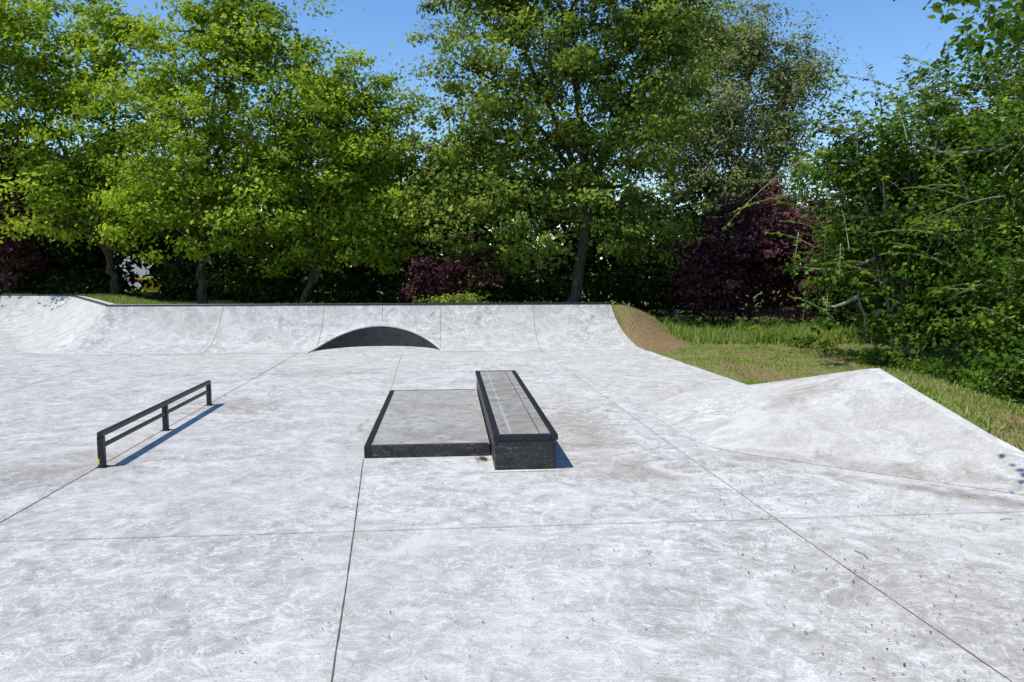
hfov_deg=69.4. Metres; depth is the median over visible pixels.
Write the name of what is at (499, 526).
floor joint
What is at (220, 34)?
maple tree
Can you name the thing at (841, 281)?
hazel tree
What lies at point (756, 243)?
purple plum tree
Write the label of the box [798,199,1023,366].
hedge
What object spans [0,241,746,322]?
hedge
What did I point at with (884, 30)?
sky
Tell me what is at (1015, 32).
lime tree
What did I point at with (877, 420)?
concrete bank
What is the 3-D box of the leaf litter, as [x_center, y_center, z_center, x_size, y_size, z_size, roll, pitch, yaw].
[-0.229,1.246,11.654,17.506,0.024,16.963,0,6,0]
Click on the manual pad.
(430, 423)
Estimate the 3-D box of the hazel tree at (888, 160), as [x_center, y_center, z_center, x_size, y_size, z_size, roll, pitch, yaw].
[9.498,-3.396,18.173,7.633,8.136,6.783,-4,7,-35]
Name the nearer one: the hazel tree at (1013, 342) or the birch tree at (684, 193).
the hazel tree at (1013, 342)
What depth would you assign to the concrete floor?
6.47 m
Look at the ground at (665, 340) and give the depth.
20.11 m
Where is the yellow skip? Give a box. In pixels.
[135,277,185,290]
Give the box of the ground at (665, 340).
[76,269,1023,451]
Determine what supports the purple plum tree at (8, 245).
on the ground at (665, 340)
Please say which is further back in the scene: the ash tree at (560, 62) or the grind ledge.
the ash tree at (560, 62)
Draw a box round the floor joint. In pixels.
[1,352,1017,681]
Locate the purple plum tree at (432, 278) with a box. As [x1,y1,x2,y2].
[392,230,523,302]
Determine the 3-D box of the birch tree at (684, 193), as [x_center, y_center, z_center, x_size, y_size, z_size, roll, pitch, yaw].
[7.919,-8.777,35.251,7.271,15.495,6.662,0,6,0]
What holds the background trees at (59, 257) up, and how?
on the ground at (665, 340)
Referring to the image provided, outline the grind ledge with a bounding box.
[475,370,561,472]
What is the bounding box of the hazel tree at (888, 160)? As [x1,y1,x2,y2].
[722,13,1023,363]
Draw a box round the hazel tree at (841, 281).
[797,54,1015,343]
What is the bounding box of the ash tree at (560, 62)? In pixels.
[367,0,749,301]
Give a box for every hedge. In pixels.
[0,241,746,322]
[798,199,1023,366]
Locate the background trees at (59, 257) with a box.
[0,119,1021,315]
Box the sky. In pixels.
[0,0,1023,266]
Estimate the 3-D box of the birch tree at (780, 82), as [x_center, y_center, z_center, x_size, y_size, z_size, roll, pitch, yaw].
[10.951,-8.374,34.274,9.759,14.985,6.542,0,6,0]
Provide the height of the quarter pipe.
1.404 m
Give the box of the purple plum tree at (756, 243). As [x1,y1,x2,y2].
[641,174,855,329]
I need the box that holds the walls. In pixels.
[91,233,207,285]
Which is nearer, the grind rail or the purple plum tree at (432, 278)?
the grind rail
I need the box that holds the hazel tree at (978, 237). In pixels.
[875,0,1023,381]
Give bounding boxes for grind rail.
[96,380,213,467]
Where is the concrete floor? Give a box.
[0,331,1023,681]
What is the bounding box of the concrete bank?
[659,368,1023,494]
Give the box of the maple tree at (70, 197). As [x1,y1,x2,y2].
[0,0,194,295]
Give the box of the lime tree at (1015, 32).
[893,0,1023,64]
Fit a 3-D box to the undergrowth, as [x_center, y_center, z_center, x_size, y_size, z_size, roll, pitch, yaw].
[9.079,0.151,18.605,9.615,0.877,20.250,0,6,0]
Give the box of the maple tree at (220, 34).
[38,0,405,303]
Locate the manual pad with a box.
[364,389,489,457]
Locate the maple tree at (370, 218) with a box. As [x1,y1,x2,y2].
[220,43,446,302]
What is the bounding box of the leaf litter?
[2,359,1023,681]
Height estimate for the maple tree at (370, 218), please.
10.739 m
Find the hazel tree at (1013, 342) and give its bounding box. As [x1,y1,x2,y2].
[909,0,1023,395]
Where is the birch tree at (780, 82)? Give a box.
[650,0,860,316]
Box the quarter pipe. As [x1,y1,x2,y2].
[0,294,645,354]
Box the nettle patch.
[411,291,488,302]
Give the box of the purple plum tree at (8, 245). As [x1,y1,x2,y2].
[0,126,76,293]
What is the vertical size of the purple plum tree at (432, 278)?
3.532 m
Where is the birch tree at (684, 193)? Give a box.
[616,0,748,315]
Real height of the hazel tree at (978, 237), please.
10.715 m
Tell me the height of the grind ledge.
0.429 m
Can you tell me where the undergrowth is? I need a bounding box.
[655,311,1023,406]

